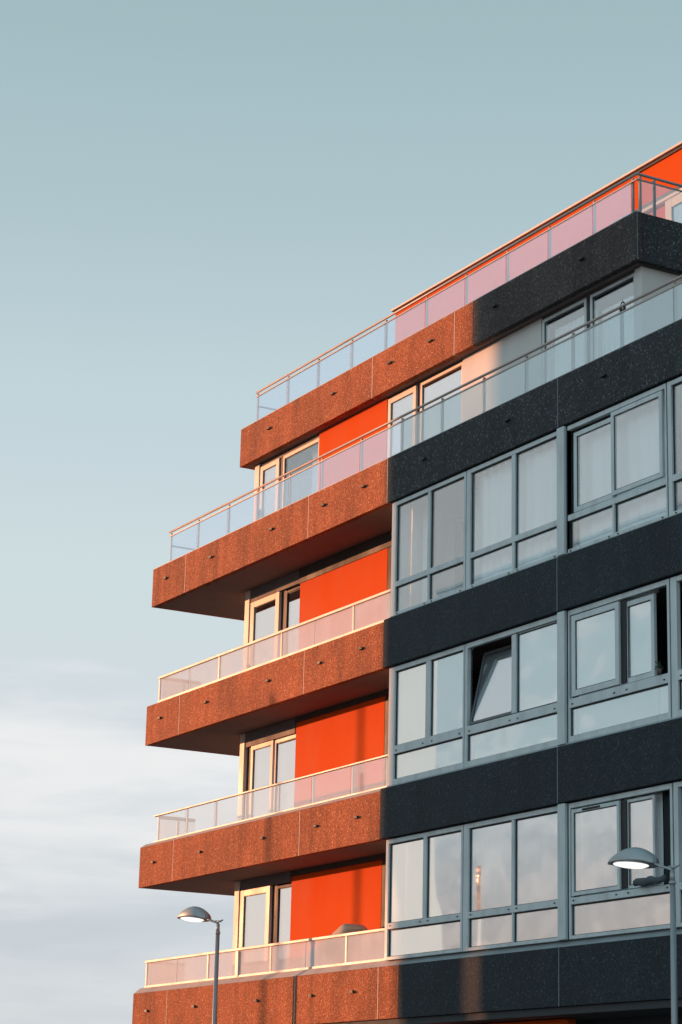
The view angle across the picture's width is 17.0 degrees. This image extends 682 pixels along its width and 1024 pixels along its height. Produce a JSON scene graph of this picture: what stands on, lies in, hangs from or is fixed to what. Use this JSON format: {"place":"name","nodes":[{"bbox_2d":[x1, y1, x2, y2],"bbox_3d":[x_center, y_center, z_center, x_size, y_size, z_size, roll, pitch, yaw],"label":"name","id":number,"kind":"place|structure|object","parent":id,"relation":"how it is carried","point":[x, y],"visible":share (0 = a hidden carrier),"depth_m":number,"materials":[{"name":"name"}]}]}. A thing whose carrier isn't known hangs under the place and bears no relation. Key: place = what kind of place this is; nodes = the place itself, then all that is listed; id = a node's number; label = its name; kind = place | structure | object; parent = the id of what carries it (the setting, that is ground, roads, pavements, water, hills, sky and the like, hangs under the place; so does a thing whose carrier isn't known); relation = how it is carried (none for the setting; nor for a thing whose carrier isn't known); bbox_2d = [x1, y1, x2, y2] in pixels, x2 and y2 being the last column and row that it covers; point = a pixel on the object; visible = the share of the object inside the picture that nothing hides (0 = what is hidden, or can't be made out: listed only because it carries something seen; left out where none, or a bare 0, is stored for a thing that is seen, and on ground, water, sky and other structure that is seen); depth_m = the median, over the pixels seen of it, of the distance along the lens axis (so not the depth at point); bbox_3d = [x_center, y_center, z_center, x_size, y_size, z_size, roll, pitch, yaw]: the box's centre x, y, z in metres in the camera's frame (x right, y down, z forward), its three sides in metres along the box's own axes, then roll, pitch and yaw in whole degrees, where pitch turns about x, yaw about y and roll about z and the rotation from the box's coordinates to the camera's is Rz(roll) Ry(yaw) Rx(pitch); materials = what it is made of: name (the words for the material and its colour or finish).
{"place":"outdoors","nodes":[
{"label":"outdoors","id":0,"kind":"place"},
{"bbox_2d":[0,0,681,1023],"label":"sky","id":1,"kind":"structure","parent":0,"point":[201,201],"materials":[{"name":"blue"}]},
{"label":"pavement","id":2,"kind":"structure","parent":0,"visible":0},
{"bbox_2d":[177,906,222,1023],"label":"street lamp","id":3,"kind":"object","parent":2,"relation":"on","point":[194,914],"visible":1,"depth_m":40.76,"materials":[{"name":"white metal"}]},
{"bbox_2d":[132,141,681,1023],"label":"apartment building","id":4,"kind":"structure","parent":2,"relation":"on","point":[410,801],"depth_m":37.83,"materials":[{"name":"orange concrete"}]},
{"bbox_2d":[239,885,272,973],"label":"glazed door","id":5,"kind":"structure","parent":4,"relation":"in","point":[255,903],"depth_m":43.56,"materials":[{"name":"grey glass"}]},
{"bbox_2d":[249,740,274,818],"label":"glazed door","id":6,"kind":"structure","parent":4,"relation":"in","point":[262,755],"depth_m":44.36,"materials":[{"name":"grey glass"}]},
{"bbox_2d":[246,591,281,668],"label":"glazed door","id":7,"kind":"structure","parent":4,"relation":"in","point":[265,613],"depth_m":45.16,"materials":[{"name":"beige glass"}]},
{"bbox_2d":[258,458,279,518],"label":"glazed door","id":8,"kind":"structure","parent":4,"relation":"in","point":[269,498],"depth_m":46.20,"materials":[{"name":"clear glass"}]},
{"bbox_2d":[275,884,291,970],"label":"window","id":9,"kind":"structure","parent":4,"relation":"in","point":[283,908],"depth_m":42.74,"materials":[{"name":"grey glass"}]},
{"bbox_2d":[272,734,295,812],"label":"glazed door","id":10,"kind":"structure","parent":4,"relation":"in","point":[284,748],"depth_m":43.64,"materials":[{"name":"clear glass"}]},
{"bbox_2d":[284,586,299,654],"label":"window","id":11,"kind":"structure","parent":4,"relation":"in","point":[293,595],"depth_m":44.33,"materials":[{"name":"clear glass"}]},
{"bbox_2d":[282,438,318,507],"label":"window","id":12,"kind":"structure","parent":4,"relation":"in","point":[285,457],"depth_m":45.55,"materials":[{"name":"beige metal"}]},
{"bbox_2d":[312,448,317,493],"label":"curtain","id":13,"kind":"object","parent":4,"relation":"hanging from","point":[314,475],"visible":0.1,"depth_m":45.11,"materials":[{"name":"white fabric"}]},
{"bbox_2d":[294,924,367,965],"bbox_3d":[-0.206,8.120,40.043,0.520,1.668,1.904,10,-18,-28],"label":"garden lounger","id":14,"kind":"object","parent":4,"relation":"on","point":[332,948],"visible":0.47,"depth_m":39.74,"materials":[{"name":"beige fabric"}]},
{"bbox_2d":[387,385,417,457],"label":"glazed door","id":15,"kind":"structure","parent":4,"relation":"in","point":[406,401],"depth_m":41.85,"materials":[{"name":"clear glass"}]},
{"bbox_2d":[384,825,463,960],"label":"window","id":16,"kind":"structure","parent":4,"relation":"in","point":[424,884],"depth_m":36.65,"materials":[{"name":"glass"}]},
{"bbox_2d":[387,644,464,785],"bbox_3d":[1.406,3.364,37.453,0.079,2.013,2.360,10,-18,-28],"label":"window","id":17,"kind":"structure","parent":4,"relation":"in","point":[426,720],"depth_m":37.43,"materials":[{"name":"glass"}]},
{"bbox_2d":[422,508,433,601],"bbox_3d":[1.487,0.851,39.262,0.086,1.940,0.366,10,-18,-28],"label":"curtain","id":18,"kind":"object","parent":4,"relation":"hanging from","point":[424,558],"visible":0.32,"depth_m":39.36,"materials":[{"name":"white fabric"}]},
{"bbox_2d":[390,471,466,616],"bbox_3d":[1.474,0.568,38.234,0.080,2.020,2.360,10,-18,-28],"label":"window","id":19,"kind":"structure","parent":4,"relation":"in","point":[396,583],"depth_m":38.31,"materials":[{"name":"metal"}]},
{"bbox_2d":[420,362,462,441],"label":"window","id":20,"kind":"structure","parent":4,"relation":"in","point":[451,378],"depth_m":40.74,"materials":[{"name":"grey glass"}]},
{"bbox_2d":[474,489,478,583],"bbox_3d":[2.421,0.501,37.930,0.099,1.940,0.788,10,-18,-28],"label":"curtain","id":21,"kind":"object","parent":4,"relation":"hanging from","point":[476,570],"visible":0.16,"depth_m":38.20,"materials":[{"name":"white fabric"}]},
{"bbox_2d":[464,615,556,767],"bbox_3d":[2.751,2.825,35.407,0.330,2.013,2.597,10,-18,-28],"label":"window","id":22,"kind":"structure","parent":4,"relation":"in","point":[530,725],"depth_m":35.11,"materials":[{"name":"glass"}]},
{"bbox_2d":[463,806,559,951],"bbox_3d":[2.574,5.576,34.575,0.080,1.966,2.595,10,-18,-28],"label":"window","id":23,"kind":"structure","parent":4,"relation":"in","point":[510,888],"depth_m":34.57,"materials":[{"name":"glass"}]},
{"bbox_2d":[466,431,557,588],"bbox_3d":[2.713,0.009,36.125,0.080,2.020,2.607,10,-18,-28],"label":"window","id":24,"kind":"structure","parent":4,"relation":"in","point":[515,538],"depth_m":36.23,"materials":[{"name":"metal"}]},
{"bbox_2d":[479,441,556,581],"bbox_3d":[2.877,0.029,36.199,0.106,1.940,2.550,10,-18,-28],"label":"curtain","id":25,"kind":"object","parent":4,"relation":"hanging from","point":[538,487],"visible":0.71,"depth_m":36.28,"materials":[{"name":"white fabric"}]},
{"bbox_2d":[542,298,586,383],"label":"window","id":26,"kind":"structure","parent":4,"relation":"in","point":[544,322],"depth_m":37.84,"materials":[{"name":"metal"}]},
{"bbox_2d":[555,309,597,377],"bbox_3d":[3.848,-2.244,37.438,0.053,1.930,1.210,10,-18,-28],"label":"curtain","id":27,"kind":"object","parent":4,"relation":"hanging from","point":[563,357],"visible":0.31,"depth_m":37.72,"materials":[{"name":"white fabric"}]},
{"bbox_2d":[590,273,634,361],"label":"window","id":28,"kind":"structure","parent":4,"relation":"in","point":[592,297],"depth_m":36.74,"materials":[{"name":"metal"}]},
{"bbox_2d":[567,383,667,552],"bbox_3d":[4.078,-0.610,33.789,0.092,2.020,2.472,10,-18,-28],"label":"window","id":29,"kind":"structure","parent":4,"relation":"in","point":[610,500],"depth_m":33.80,"materials":[{"name":"metal"}]},
{"bbox_2d":[602,296,633,354],"bbox_3d":[4.503,-2.502,36.309,0.051,1.850,1.177,10,-18,-28],"label":"curtain","id":30,"kind":"object","parent":4,"relation":"hanging from","point":[611,335],"visible":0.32,"depth_m":36.62,"materials":[{"name":"white fabric"}]},
{"bbox_2d":[579,589,658,720],"bbox_3d":[4.034,2.249,33.296,0.060,1.939,1.920,10,-18,-28],"label":"curtain","id":31,"kind":"object","parent":4,"relation":"attached to","point":[645,704],"visible":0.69,"depth_m":32.68,"materials":[{"name":"white fabric"}]},
{"bbox_2d":[568,579,671,742],"bbox_3d":[4.022,2.186,33.008,0.100,2.013,2.460,10,-18,-28],"label":"window","id":32,"kind":"structure","parent":4,"relation":"in","point":[605,637],"depth_m":33.15,"materials":[{"name":"glass"}]},
{"bbox_2d":[569,783,673,939],"bbox_3d":[3.953,4.955,32.233,0.105,1.966,2.460,10,-18,-28],"label":"window","id":33,"kind":"structure","parent":4,"relation":"in","point":[597,833],"depth_m":32.35,"materials":[{"name":"glass"}]},
{"bbox_2d":[619,301,625,311],"bbox_3d":[4.230,-3.089,34.326,0.030,0.161,0.120,10,-18,-28],"label":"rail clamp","id":34,"kind":"object","parent":4,"relation":"attached to","point":[620,308],"visible":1,"depth_m":34.33,"materials":[{"name":"black metal"}]},
{"bbox_2d":[580,389,676,544],"bbox_3d":[4.248,-0.584,33.884,0.078,1.940,2.419,10,-18,-28],"label":"curtain","id":35,"kind":"object","parent":4,"relation":"hanging from","point":[638,443],"visible":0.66,"depth_m":33.96,"materials":[{"name":"white fabric"}]},
{"bbox_2d":[633,875,666,886],"bbox_3d":[4.249,5.081,31.458,0.120,0.143,0.680,10,-18,-28],"label":"rolled cloth","id":36,"kind":"object","parent":4,"relation":"on","point":[646,881],"visible":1,"depth_m":31.41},
{"bbox_2d":[654,661,663,673],"bbox_3d":[4.465,2.183,32.075,0.130,0.187,0.120,-11,-20,38],"label":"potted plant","id":37,"kind":"object","parent":4,"relation":"on","point":[659,669],"visible":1,"depth_m":32.04,"materials":[{"name":"green plant"}]},
{"bbox_2d":[665,192,681,222],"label":"glazed door","id":38,"kind":"structure","parent":4,"relation":"in","point":[673,206],"depth_m":38.84,"materials":[{"name":"white glass"}]},
{"bbox_2d":[667,376,681,515],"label":"window","id":39,"kind":"structure","parent":4,"relation":"in","point":[673,478],"depth_m":32.66,"materials":[{"name":"metal"}]},
{"bbox_2d":[670,574,681,717],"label":"window","id":40,"kind":"structure","parent":4,"relation":"in","point":[676,671],"depth_m":31.85,"materials":[{"name":"metal"}]},
{"bbox_2d":[673,781,681,927],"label":"window","id":41,"kind":"structure","parent":4,"relation":"in","point":[677,786],"depth_m":31.13,"materials":[{"name":"metal"}]},
{"bbox_2d":[608,847,679,1023],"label":"street lamp","id":42,"kind":"object","parent":2,"relation":"on","point":[635,858],"visible":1,"depth_m":29.72,"materials":[{"name":"white metal"}]}
]}

